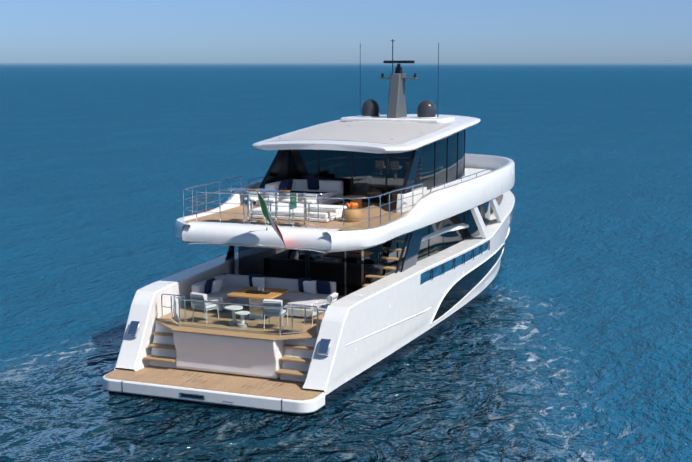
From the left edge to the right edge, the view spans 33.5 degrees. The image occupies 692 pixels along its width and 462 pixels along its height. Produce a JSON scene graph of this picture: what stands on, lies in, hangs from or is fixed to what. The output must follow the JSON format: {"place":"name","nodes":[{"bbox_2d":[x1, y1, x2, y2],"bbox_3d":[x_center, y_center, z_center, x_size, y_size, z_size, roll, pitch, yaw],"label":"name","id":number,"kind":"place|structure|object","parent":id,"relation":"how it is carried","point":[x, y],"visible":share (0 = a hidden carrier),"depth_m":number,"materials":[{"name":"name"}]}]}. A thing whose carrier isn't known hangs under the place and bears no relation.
{"place":"outdoors","nodes":[
{"label":"outdoors","id":0,"kind":"place"},
{"bbox_2d":[156,319,184,329],"bbox_3d":[-5.243,2.739,33.604,1.000,0.043,1.050,3,9,21],"label":"cockpit chamfer","id":1,"kind":"object","parent":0,"point":[170,325],"visible":0.5,"depth_m":33.53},
{"bbox_2d":[174,180,262,244],"bbox_3d":[-0.248,-1.704,45.250,3.810,1.140,23.050,3,9,21],"label":"bulwark","id":2,"kind":"object","parent":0,"point":[180,223],"visible":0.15,"depth_m":38.74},
{"bbox_2d":[171,319,305,333],"bbox_3d":[-3.241,2.761,32.954,4.316,0.023,0.521,3,9,21],"label":"deck edge","id":3,"kind":"object","parent":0,"point":[240,330],"visible":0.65,"depth_m":32.58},
{"bbox_2d":[259,149,288,187],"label":"hardtop pylon","id":4,"kind":"object","parent":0,"point":[274,167],"visible":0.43,"depth_m":41.06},
{"bbox_2d":[274,151,288,181],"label":"window","id":5,"kind":"structure","parent":4,"relation":"attached to","point":[282,174],"depth_m":41.86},
{"bbox_2d":[290,193,296,209],"bbox_3d":[-1.602,-0.926,34.971,0.020,0.500,0.440,3,9,21],"label":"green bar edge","id":6,"kind":"object","parent":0,"point":[294,201],"visible":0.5,"depth_m":34.98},
{"bbox_2d":[0,63,691,461],"bbox_3d":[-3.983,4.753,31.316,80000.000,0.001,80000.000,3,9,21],"label":"sea water","id":7,"kind":"structure","parent":0,"point":[568,339],"depth_m":54.81,"materials":[{"name":"liquid"}]},
{"bbox_2d":[114,254,234,370],"bbox_3d":[-0.939,1.239,46.217,2.778,4.035,28.731,4,9,26],"label":"hull side","id":8,"kind":"object","parent":7,"relation":"in","point":[145,309],"visible":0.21,"depth_m":34.27,"materials":[{"name":"white"}]},
{"bbox_2d":[127,321,140,336],"bbox_3d":[-6.211,2.872,33.673,0.320,0.480,0.140,3,-29,21],"label":"fairlead niche","id":9,"kind":"object","parent":8,"relation":"on","point":[134,329],"visible":0.98,"depth_m":33.60,"materials":[{"name":"silver metal"}]},
{"bbox_2d":[108,391,304,415],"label":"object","id":10,"kind":"structure","parent":7,"relation":"in","point":[207,403],"depth_m":31.39,"materials":[{"name":"black"}]},
{"bbox_2d":[102,374,324,413],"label":"swim platform","id":11,"kind":"structure","parent":10,"relation":"on","point":[243,400],"depth_m":31.06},
{"bbox_2d":[105,365,323,399],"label":"swim platform deck","id":12,"kind":"structure","parent":11,"relation":"on","point":[234,383],"depth_m":32.02,"materials":[{"name":"wood"}]},
{"bbox_2d":[149,323,176,367],"bbox_3d":[-5.207,3.327,33.811,0.980,1.200,0.700,3,9,21],"label":"stair","id":13,"kind":"object","parent":12,"relation":"on","point":[163,340],"visible":0.21,"depth_m":33.75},
{"bbox_2d":[143,355,175,362],"bbox_3d":[-5.388,3.713,33.397,0.980,0.060,0.340,3,9,21],"label":"stair tread","id":14,"kind":"object","parent":13,"relation":"on","point":[160,358],"visible":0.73,"depth_m":33.31,"materials":[{"name":"brown wood"}]},
{"bbox_2d":[148,343,175,349],"bbox_3d":[-5.290,3.373,33.601,0.980,0.060,0.340,3,9,21],"label":"stair tread","id":15,"kind":"object","parent":13,"relation":"on","point":[162,346],"visible":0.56,"depth_m":33.56,"materials":[{"name":"brown wood"}]},
{"bbox_2d":[152,332,172,336],"bbox_3d":[-5.192,3.032,33.806,0.980,0.060,0.340,3,9,21],"label":"stair tread","id":16,"kind":"object","parent":13,"relation":"on","point":[163,334],"visible":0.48,"depth_m":33.74,"materials":[{"name":"brown wood"}]},
{"bbox_2d":[280,338,316,381],"bbox_3d":[-1.274,3.548,32.298,0.980,1.200,0.700,3,9,21],"label":"stair","id":17,"kind":"object","parent":12,"relation":"on","point":[301,353],"visible":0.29,"depth_m":32.23,"materials":[{"name":"white"}]},
{"bbox_2d":[275,369,307,376],"bbox_3d":[-1.455,3.935,31.883,0.980,0.060,0.340,3,9,21],"label":"stair tread","id":18,"kind":"object","parent":17,"relation":"on","point":[292,372],"visible":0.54,"depth_m":31.80,"materials":[{"name":"brown wood"}]},
{"bbox_2d":[279,356,310,363],"bbox_3d":[-1.357,3.594,32.088,0.980,0.060,0.340,3,9,21],"label":"stair tread","id":19,"kind":"object","parent":17,"relation":"on","point":[295,359],"visible":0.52,"depth_m":32.00,"materials":[{"name":"brown wood"}]},
{"bbox_2d":[283,344,313,349],"bbox_3d":[-1.259,3.253,32.292,0.980,0.060,0.340,3,9,21],"label":"stair tread","id":20,"kind":"object","parent":17,"relation":"on","point":[298,347],"visible":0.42,"depth_m":32.20,"materials":[{"name":"brown wood"}]},
{"bbox_2d":[173,331,285,378],"bbox_3d":[-3.282,3.443,32.946,3.200,1.160,1.133,3,9,21],"label":"transom","id":21,"kind":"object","parent":10,"relation":"on","point":[231,355],"depth_m":32.48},
{"bbox_2d":[157,319,186,322],"bbox_3d":[-5.114,2.697,33.959,0.980,0.064,0.290,3,9,21],"label":"stair landing","id":22,"kind":"object","parent":21,"relation":"on","point":[170,321],"visible":0.42,"depth_m":33.91,"materials":[{"name":"brown wood"}]},
{"bbox_2d":[161,294,185,321],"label":"stair gate","id":23,"kind":"structure","parent":22,"relation":"on","point":[174,295],"depth_m":33.86,"materials":[{"name":"silver metal"}]},
{"bbox_2d":[170,322,288,340],"bbox_3d":[-3.300,2.854,32.814,3.280,0.044,1.130,3,9,21],"label":"block cap","id":24,"kind":"object","parent":21,"relation":"on","point":[238,333],"visible":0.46,"depth_m":32.65,"materials":[{"name":"brown wood"}]},
{"bbox_2d":[178,299,280,335],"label":"railing posts","id":25,"kind":"object","parent":24,"relation":"on","point":[279,317],"visible":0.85,"depth_m":32.12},
{"bbox_2d":[170,294,305,324],"bbox_3d":[-3.240,2.280,32.885,4.342,0.572,0.544,3,9,21],"label":"railing","id":26,"kind":"object","parent":24,"relation":"on","point":[237,304],"visible":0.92,"depth_m":32.51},
{"bbox_2d":[172,296,178,322],"bbox_3d":[-4.985,2.297,33.568,0.460,0.720,0.410,3,9,21],"label":"railing panel","id":27,"kind":"object","parent":26,"relation":"attached to","point":[175,313],"visible":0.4,"depth_m":33.58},
{"bbox_2d":[181,302,278,330],"bbox_3d":[-3.331,2.428,32.671,3.100,0.720,0.001,3,9,21],"label":"cockpit rail glass","id":28,"kind":"object","parent":26,"relation":"attached to","point":[231,315],"visible":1,"depth_m":32.67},
{"bbox_2d":[276,333,316,339],"bbox_3d":[-1.328,2.960,32.097,1.000,0.043,1.050,3,9,21],"label":"cockpit chamfer","id":29,"kind":"object","parent":21,"relation":"on","point":[290,336],"visible":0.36,"depth_m":32.06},
{"bbox_2d":[287,331,317,337],"bbox_3d":[-1.181,2.918,32.446,0.980,0.064,0.290,3,9,21],"label":"stair landing","id":30,"kind":"object","parent":21,"relation":"on","point":[308,333],"visible":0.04,"depth_m":32.41,"materials":[{"name":"brown wood"}]},
{"bbox_2d":[291,304,317,333],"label":"stair gate","id":31,"kind":"structure","parent":30,"relation":"on","point":[305,306],"depth_m":32.47,"materials":[{"name":"silver metal"}]},
{"bbox_2d":[301,190,514,408],"bbox_3d":[4.077,1.522,44.287,2.778,4.035,28.731,2,9,16],"label":"hull side","id":32,"kind":"object","parent":7,"relation":"in","point":[341,370],"visible":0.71,"depth_m":35.15,"materials":[{"name":"white"}]},
{"bbox_2d":[317,338,331,355],"bbox_3d":[-0.581,3.189,31.507,0.320,0.480,0.140,3,-29,21],"label":"fairlead niche","id":33,"kind":"object","parent":32,"relation":"on","point":[324,348],"visible":0.96,"depth_m":31.44,"materials":[{"name":"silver metal"}]},
{"bbox_2d":[345,307,430,345],"bbox_3d":[1.401,2.893,35.217,0.049,0.383,7.207,4,9,23],"label":"hull groove line","id":34,"kind":"object","parent":32,"relation":"attached to","point":[388,327],"visible":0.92,"depth_m":35.00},
{"bbox_2d":[420,241,488,285],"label":"window","id":35,"kind":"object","parent":32,"relation":"in","point":[440,270],"visible":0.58,"depth_m":40.41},
{"bbox_2d":[430,243,504,324],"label":"hull window frame","id":36,"kind":"object","parent":32,"relation":"attached to","point":[431,322],"visible":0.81,"depth_m":42.12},
{"bbox_2d":[433,245,503,321],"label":"hull window","id":37,"kind":"structure","parent":32,"relation":"in","point":[462,288],"depth_m":42.36,"materials":[{"name":"black glass"}]},
{"bbox_2d":[470,206,489,238],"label":"support strut","id":38,"kind":"object","parent":32,"relation":"on","point":[480,224],"visible":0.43,"depth_m":44.01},
{"bbox_2d":[489,198,503,221],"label":"support strut","id":39,"kind":"object","parent":32,"relation":"on","point":[498,214],"visible":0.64,"depth_m":46.63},
{"bbox_2d":[345,251,346,295],"bbox_3d":[-0.007,1.100,37.351,0.060,2.120,0.060,3,9,21],"label":"salon door post","id":40,"kind":"object","parent":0,"point":[345,273],"visible":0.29,"depth_m":37.37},
{"bbox_2d":[0,0,691,62],"label":"sky","id":41,"kind":"structure","parent":0,"point":[31,31],"materials":[{"name":"blue"}]},
{"bbox_2d":[260,153,514,252],"bbox_3d":[3.210,-1.509,43.919,3.810,1.140,23.050,3,9,21],"label":"upper deck bulwark","id":42,"kind":"object","parent":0,"point":[434,207],"visible":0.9,"depth_m":39.48,"materials":[{"name":"paint"}]},
{"bbox_2d":[182,221,341,250],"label":"deck fascia","id":43,"kind":"structure","parent":42,"relation":"attached to","point":[256,235],"depth_m":34.12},
{"bbox_2d":[256,188,266,227],"bbox_3d":[-2.468,-0.639,33.629,0.032,1.335,0.767,3,9,21],"label":"flag staff","id":44,"kind":"object","parent":43,"relation":"on","point":[261,209],"visible":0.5,"depth_m":33.69,"materials":[{"name":"silver metal"}]},
{"bbox_2d":[257,191,287,257],"bbox_3d":[-2.135,-0.167,33.379,0.847,2.045,0.544,3,9,21],"label":"flag","id":45,"kind":"object","parent":44,"relation":"attached to","point":[266,214],"visible":1,"depth_m":33.38,"materials":[{"name":"green fabric"}]},
{"bbox_2d":[185,201,407,230],"bbox_3d":[-0.966,-0.616,38.371,6.784,0.001,7.574,3,9,21],"label":"teak deck","id":46,"kind":"object","parent":42,"relation":"on","point":[226,217],"visible":0.29,"depth_m":36.67,"materials":[{"name":"wood"}]},
{"bbox_2d":[247,191,249,223],"bbox_3d":[-3.010,-0.734,35.552,0.050,1.050,0.100,3,9,21],"label":"railing post","id":47,"kind":"object","parent":46,"relation":"on","point":[248,206],"visible":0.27,"depth_m":35.52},
{"bbox_2d":[275,193,277,224],"bbox_3d":[-2.124,-0.684,35.211,0.050,1.050,0.100,3,9,21],"label":"railing post","id":48,"kind":"object","parent":46,"relation":"on","point":[276,209],"visible":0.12,"depth_m":35.18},
{"bbox_2d":[225,188,327,193],"bbox_3d":[-2.124,-1.215,35.133,3.300,0.025,0.480,3,9,21],"label":"bar top","id":49,"kind":"object","parent":46,"relation":"on","point":[312,192],"visible":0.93,"depth_m":34.95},
{"bbox_2d":[227,190,329,194],"bbox_3d":[-2.124,-1.213,35.134,3.317,0.023,0.497,3,9,21],"label":"bar top edge","id":50,"kind":"object","parent":49,"relation":"attached to","point":[278,192],"visible":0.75,"depth_m":34.83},
{"bbox_2d":[250,213,341,221],"bbox_3d":[-1.467,-0.538,37.360,2.700,0.100,2.100,3,9,21],"label":"sofa base","id":51,"kind":"object","parent":46,"relation":"on","point":[300,218],"visible":0.29,"depth_m":36.38,"materials":[{"name":"white"}]},
{"bbox_2d":[253,206,337,217],"bbox_3d":[-1.652,-0.608,36.869,2.640,0.180,1.020,3,9,21],"label":"daybed pad","id":52,"kind":"object","parent":51,"relation":"on","point":[297,211],"visible":0.4,"depth_m":36.46,"materials":[{"name":"white fabric"}]},
{"bbox_2d":[307,205,337,212],"bbox_3d":[-0.750,-0.692,36.134,1.000,0.195,0.200,3,9,21],"label":"seat","id":53,"kind":"object","parent":52,"relation":"on","point":[321,209],"visible":0.77,"depth_m":36.04,"materials":[{"name":"white fabric"}]},
{"bbox_2d":[271,202,346,213],"bbox_3d":[-1.278,-0.747,37.819,2.640,0.180,1.000,3,9,21],"label":"sofa backrest","id":54,"kind":"object","parent":51,"relation":"on","point":[340,207],"visible":0.25,"depth_m":37.83,"materials":[{"name":"white fabric"}]},
{"bbox_2d":[183,179,422,230],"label":"rail posts","id":55,"kind":"object","parent":46,"relation":"on","point":[292,206],"visible":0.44,"depth_m":35.37,"materials":[{"name":"silver metal"}]},
{"bbox_2d":[186,195,415,218],"bbox_3d":[-1.466,-0.805,37.044,6.715,0.019,4.911,3,9,21],"label":"rail","id":56,"kind":"object","parent":55,"relation":"attached to","point":[277,215],"visible":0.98,"depth_m":35.17,"materials":[{"name":"silver metal"}]},
{"bbox_2d":[185,185,421,208],"bbox_3d":[-1.466,-1.102,37.001,6.715,0.019,4.911,3,9,21],"label":"rail","id":57,"kind":"object","parent":55,"relation":"on","point":[287,206],"visible":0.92,"depth_m":35.20,"materials":[{"name":"silver metal"}]},
{"bbox_2d":[185,176,422,198],"bbox_3d":[-1.468,-1.418,36.950,6.735,0.038,4.921,3,9,21],"label":"rail top","id":58,"kind":"object","parent":55,"relation":"on","point":[289,195],"visible":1,"depth_m":34.99,"materials":[{"name":"silver metal"}]},
{"bbox_2d":[265,195,343,204],"bbox_3d":[-1.456,-1.106,40.580,2.150,0.230,2.100,3,9,21],"label":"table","id":59,"kind":"object","parent":46,"relation":"on","point":[329,201],"visible":0.29,"depth_m":39.89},
{"bbox_2d":[265,179,297,197],"bbox_3d":[-2.272,-1.513,40.841,0.400,0.500,2.100,3,9,21],"label":"sofa","id":60,"kind":"object","parent":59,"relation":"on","point":[273,186],"visible":0.29,"depth_m":39.98,"materials":[{"name":"white fabric"}]},
{"bbox_2d":[279,180,287,189],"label":"pillow","id":61,"kind":"object","parent":59,"relation":"on","point":[283,183],"visible":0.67,"depth_m":40.04,"materials":[{"name":"blue fabric"}]},
{"bbox_2d":[278,189,339,200],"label":"sofa seat","id":62,"kind":"object","parent":59,"relation":"on","point":[333,193],"visible":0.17,"depth_m":40.06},
{"bbox_2d":[307,178,319,189],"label":"pillow","id":63,"kind":"object","parent":59,"relation":"on","point":[312,183],"visible":0.98,"depth_m":40.96,"materials":[{"name":"blue fabric"}]},
{"bbox_2d":[296,179,342,194],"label":"sofa","id":64,"kind":"object","parent":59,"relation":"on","point":[330,185],"visible":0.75,"depth_m":40.99,"materials":[{"name":"white fabric"}]},
{"bbox_2d":[304,194,306,226],"bbox_3d":[-1.239,-0.634,34.871,0.050,1.050,0.100,3,9,21],"label":"railing post","id":65,"kind":"object","parent":46,"relation":"on","point":[305,215],"visible":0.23,"depth_m":34.85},
{"bbox_2d":[288,149,411,203],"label":"glass doors","id":66,"kind":"structure","parent":46,"relation":"on","point":[369,173],"depth_m":41.18,"materials":[{"name":"glass"}]},
{"bbox_2d":[351,151,352,194],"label":"window mullion","id":67,"kind":"object","parent":46,"relation":"on","point":[351,172],"visible":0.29,"depth_m":41.22,"materials":[{"name":"black"}]},
{"bbox_2d":[342,208,361,221],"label":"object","id":68,"kind":"object","parent":46,"relation":"on","point":[355,215],"visible":0.79,"depth_m":35.97,"materials":[{"name":"brown"}]},
{"bbox_2d":[344,195,367,207],"bbox_3d":[0.340,-0.996,39.619,0.840,0.390,0.840,3,9,21],"label":"coffee table","id":69,"kind":"object","parent":46,"relation":"on","point":[359,201],"visible":0.5,"depth_m":39.48,"materials":[{"name":"brown wood"}]},
{"bbox_2d":[385,153,386,202],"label":"window mullion","id":70,"kind":"object","parent":46,"relation":"on","point":[386,181],"visible":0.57,"depth_m":40.81,"materials":[{"name":"black"}]},
{"bbox_2d":[396,187,426,212],"bbox_3d":[2.264,-1.086,39.476,0.260,0.610,2.645,3,9,21],"label":"pylon base","id":71,"kind":"object","parent":46,"relation":"on","point":[406,202],"visible":0.6,"depth_m":38.74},
{"bbox_2d":[252,114,480,153],"bbox_3d":[1.309,-3.848,43.809,6.042,0.834,11.800,3,9,21],"label":"hardtop","id":72,"kind":"object","parent":71,"relation":"on","point":[459,124],"visible":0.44,"depth_m":39.01,"materials":[{"name":"white"}]},
{"bbox_2d":[270,121,450,144],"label":"roof panel","id":73,"kind":"structure","parent":72,"relation":"on","point":[398,132],"depth_m":41.60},
{"bbox_2d":[341,115,454,122],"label":"mast plinth","id":74,"kind":"structure","parent":72,"relation":"on","point":[440,119],"depth_m":44.73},
{"bbox_2d":[386,73,406,117],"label":"mast","id":75,"kind":"object","parent":74,"relation":"on","point":[396,107],"visible":0.98,"depth_m":45.06,"materials":[{"name":"black"}]},
{"bbox_2d":[395,67,402,72],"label":"radar pedestal","id":76,"kind":"object","parent":75,"relation":"on","point":[398,69],"visible":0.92,"depth_m":45.34,"materials":[{"name":"black"}]},
{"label":"radar motor","id":77,"kind":"object","parent":76,"relation":"on","visible":0},
{"bbox_2d":[383,60,414,62],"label":"radar antenna","id":78,"kind":"object","parent":77,"relation":"on","point":[408,61],"visible":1,"depth_m":45.17,"materials":[{"name":"black"}]},
{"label":"dome base","id":79,"kind":"object","parent":74,"relation":"on","visible":0},
{"bbox_2d":[417,100,435,116],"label":"satellite dome","id":80,"kind":"structure","parent":79,"relation":"on","point":[426,108],"depth_m":44.96,"materials":[{"name":"grey"}]},
{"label":"dome base","id":81,"kind":"object","parent":74,"relation":"on","visible":0},
{"bbox_2d":[361,99,379,115],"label":"satellite dome","id":82,"kind":"structure","parent":81,"relation":"on","point":[370,107],"depth_m":45.79,"materials":[{"name":"grey"}]},
{"bbox_2d":[400,147,422,193],"bbox_3d":[2.285,-2.191,39.466,0.190,1.580,2.561,3,9,17],"label":"hardtop pylon","id":83,"kind":"object","parent":71,"relation":"on","point":[410,175],"visible":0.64,"depth_m":39.25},
{"bbox_2d":[413,160,419,189],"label":"pylon back panel","id":84,"kind":"object","parent":83,"relation":"attached to","point":[417,179],"visible":0.2,"depth_m":40.12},
{"bbox_2d":[395,233,408,272],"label":"pillar","id":85,"kind":"structure","parent":42,"relation":"attached to","point":[402,252],"depth_m":37.25,"materials":[{"name":"black"}]},
{"bbox_2d":[429,168,490,192],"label":"handrail","id":86,"kind":"object","parent":42,"relation":"on","point":[458,179],"visible":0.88,"depth_m":41.32,"materials":[{"name":"silver metal"}]},
{"bbox_2d":[465,168,492,180],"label":"deck","id":87,"kind":"object","parent":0,"point":[469,171],"visible":0.04,"depth_m":52.38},
{"bbox_2d":[420,129,464,189],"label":"side window","id":88,"kind":"structure","parent":87,"relation":"on","point":[431,166],"depth_m":42.67,"materials":[{"name":"black glass"}]},
{"bbox_2d":[434,137,464,187],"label":"window mullions","id":89,"kind":"object","parent":88,"relation":"attached to","point":[447,160],"visible":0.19,"depth_m":43.28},
{"bbox_2d":[427,176,464,193],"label":"sky lounge base","id":90,"kind":"object","parent":87,"relation":"on","point":[448,184],"visible":0.25,"depth_m":43.50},
{"label":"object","id":91,"kind":"object","parent":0,"visible":0},
{"bbox_2d":[157,296,344,333],"bbox_3d":[-0.377,1.743,40.248,7.124,0.001,15.100,3,9,21],"label":"teak deck","id":92,"kind":"object","parent":91,"relation":"on","point":[309,327],"depth_m":34.17,"materials":[{"name":"wood"}]},
{"bbox_2d":[190,293,218,323],"bbox_3d":[-4.171,2.240,33.843,0.586,0.874,0.646,6,10,36],"label":"chair frame","id":93,"kind":"object","parent":92,"relation":"on","point":[206,310],"visible":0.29,"depth_m":33.66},
{"bbox_2d":[194,303,216,309],"bbox_3d":[-4.141,2.211,33.880,0.500,0.100,0.480,6,10,36],"label":"chair seat","id":94,"kind":"object","parent":93,"relation":"on","point":[208,306],"depth_m":33.73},
{"bbox_2d":[191,298,234,310],"bbox_3d":[-4.125,2.232,35.666,1.050,0.240,0.900,3,9,21],"label":"sofa base","id":95,"kind":"object","parent":92,"relation":"on","point":[220,305],"visible":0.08,"depth_m":35.27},
{"bbox_2d":[191,274,226,293],"bbox_3d":[-4.258,1.775,36.301,0.300,0.520,2.100,3,9,21],"label":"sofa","id":96,"kind":"object","parent":95,"relation":"on","point":[198,287],"visible":0.29,"depth_m":35.56,"materials":[{"name":"grey fabric"}]},
{"bbox_2d":[204,278,215,293],"bbox_3d":[-4.224,1.704,35.681,0.140,0.460,0.460,16,13,19],"label":"pillow","id":97,"kind":"object","parent":95,"relation":"on","point":[208,286],"visible":0.79,"depth_m":35.50,"materials":[{"name":"blue fabric"}]},
{"bbox_2d":[211,279,221,292],"bbox_3d":[-4.049,1.723,35.832,0.140,0.420,0.420,25,19,26],"label":"pillow","id":98,"kind":"object","parent":95,"relation":"on","point":[216,285],"visible":0.9,"depth_m":35.73,"materials":[{"name":"white fabric"}]},
{"bbox_2d":[207,292,232,301],"bbox_3d":[-3.987,2.041,35.594,0.720,0.160,0.880,3,9,21],"label":"sofa seat","id":99,"kind":"object","parent":95,"relation":"on","point":[220,296],"visible":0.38,"depth_m":35.34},
{"bbox_2d":[225,245,234,259],"bbox_3d":[-3.807,0.665,39.974,0.110,2.220,3.202,3,9,19],"label":"pylon","id":100,"kind":"object","parent":92,"relation":"on","point":[230,253],"visible":0.07,"depth_m":39.50,"materials":[{"name":"black"}]},
{"bbox_2d":[225,305,242,309],"bbox_3d":[-3.264,2.232,33.429,0.540,0.030,0.540,3,9,21],"label":"side table","id":101,"kind":"object","parent":92,"relation":"on","point":[232,307],"depth_m":33.38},
{"bbox_2d":[227,286,288,299],"bbox_3d":[-2.624,1.858,34.425,1.440,0.060,1.400,3,9,21],"label":"dining table","id":102,"kind":"object","parent":92,"relation":"on","point":[272,294],"visible":0.96,"depth_m":34.20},
{"bbox_2d":[244,314,272,319],"bbox_3d":[-2.624,2.561,34.527,0.800,0.040,0.800,3,9,21],"label":"cockpit table foot","id":103,"kind":"object","parent":92,"relation":"on","point":[247,316],"depth_m":34.26},
{"bbox_2d":[249,298,266,316],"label":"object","id":104,"kind":"object","parent":103,"relation":"on","point":[256,311],"visible":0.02,"depth_m":34.30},
{"bbox_2d":[263,300,287,330],"bbox_3d":[-2.027,2.369,32.964,0.586,0.874,0.646,2,9,13],"label":"chair frame","id":105,"kind":"object","parent":92,"relation":"on","point":[275,311],"visible":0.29,"depth_m":32.74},
{"bbox_2d":[264,299,282,305],"bbox_3d":[-2.077,2.030,32.698,0.520,0.166,0.170,2,9,13],"label":"chair roll","id":106,"kind":"object","parent":105,"relation":"attached to","point":[276,304],"visible":0.77,"depth_m":32.65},
{"bbox_2d":[233,297,327,311],"bbox_3d":[-2.370,2.168,36.105,4.000,0.240,1.200,3,9,21],"label":"sofa base","id":107,"kind":"object","parent":92,"relation":"on","point":[241,300],"visible":0.08,"depth_m":35.77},
{"bbox_2d":[249,274,261,286],"bbox_3d":[-2.857,1.595,36.429,0.460,0.460,0.140,3,21,21],"label":"pillow","id":108,"kind":"object","parent":107,"relation":"on","point":[251,276],"visible":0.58,"depth_m":36.38,"materials":[{"name":"blue fabric"}]},
{"bbox_2d":[252,277,265,287],"bbox_3d":[-2.753,1.656,36.289,0.420,0.420,0.140,3,27,21],"label":"pillow","id":109,"kind":"object","parent":107,"relation":"on","point":[258,281],"visible":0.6,"depth_m":36.20,"materials":[{"name":"white fabric"}]},
{"bbox_2d":[219,286,330,302],"bbox_3d":[-2.281,1.997,35.893,3.640,0.160,0.920,3,9,21],"label":"sofa seat","id":110,"kind":"object","parent":107,"relation":"on","point":[289,296],"visible":0.42,"depth_m":35.40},
{"bbox_2d":[220,274,335,293],"bbox_3d":[-2.207,1.751,36.468,4.000,0.520,0.300,3,9,21],"label":"sofa backrest","id":111,"kind":"object","parent":107,"relation":"on","point":[234,280],"visible":0.42,"depth_m":36.36,"materials":[{"name":"grey fabric"}]},
{"bbox_2d":[298,278,311,291],"bbox_3d":[-1.272,1.684,35.820,0.460,0.460,0.140,3,21,21],"label":"pillow","id":112,"kind":"object","parent":107,"relation":"on","point":[300,284],"visible":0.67,"depth_m":35.77,"materials":[{"name":"blue fabric"}]},
{"bbox_2d":[303,281,316,293],"bbox_3d":[-1.122,1.748,35.662,0.420,0.420,0.140,3,27,21],"label":"pillow","id":113,"kind":"object","parent":107,"relation":"on","point":[309,287],"visible":0.98,"depth_m":35.59,"materials":[{"name":"white fabric"}]},
{"bbox_2d":[316,280,330,293],"bbox_3d":[-0.693,1.740,35.578,0.440,0.440,0.140,3,23,21],"label":"pillow","id":114,"kind":"object","parent":107,"relation":"on","point":[323,286],"visible":0.98,"depth_m":35.51,"materials":[{"name":"blue fabric"}]},
{"bbox_2d":[286,308,320,317],"bbox_3d":[-1.265,2.386,34.618,0.850,0.240,0.800,3,9,21],"label":"sofa base","id":115,"kind":"object","parent":92,"relation":"on","point":[297,312],"visible":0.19,"depth_m":34.24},
{"bbox_2d":[287,298,320,308],"bbox_3d":[-1.266,2.186,34.600,0.800,0.160,0.780,3,9,21],"label":"sofa seat","id":116,"kind":"object","parent":115,"relation":"on","point":[303,301],"visible":0.75,"depth_m":34.37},
{"bbox_2d":[239,243,382,295],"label":"glass doors","id":117,"kind":"structure","parent":92,"relation":"on","point":[278,263],"depth_m":37.72,"materials":[{"name":"glass"}]},
{"bbox_2d":[312,293,337,324],"bbox_3d":[-0.608,2.278,33.590,0.646,0.874,0.585,2,9,16],"label":"chair frame","id":118,"kind":"object","parent":92,"relation":"on","point":[323,303],"visible":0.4,"depth_m":33.42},
{"bbox_2d":[400,227,424,271],"bbox_3d":[2.075,0.997,37.711,0.110,2.220,3.202,4,9,23],"label":"pylon","id":119,"kind":"object","parent":92,"relation":"on","point":[412,250],"visible":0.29,"depth_m":37.86,"materials":[{"name":"black"}]},
{"bbox_2d":[383,201,492,275],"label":"side window","id":120,"kind":"structure","parent":92,"relation":"on","point":[436,244],"depth_m":42.67,"materials":[{"name":"black"}]},
{"bbox_2d":[421,223,468,241],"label":"eyebrow","id":121,"kind":"object","parent":120,"relation":"attached to","point":[447,229],"visible":0.85,"depth_m":42.69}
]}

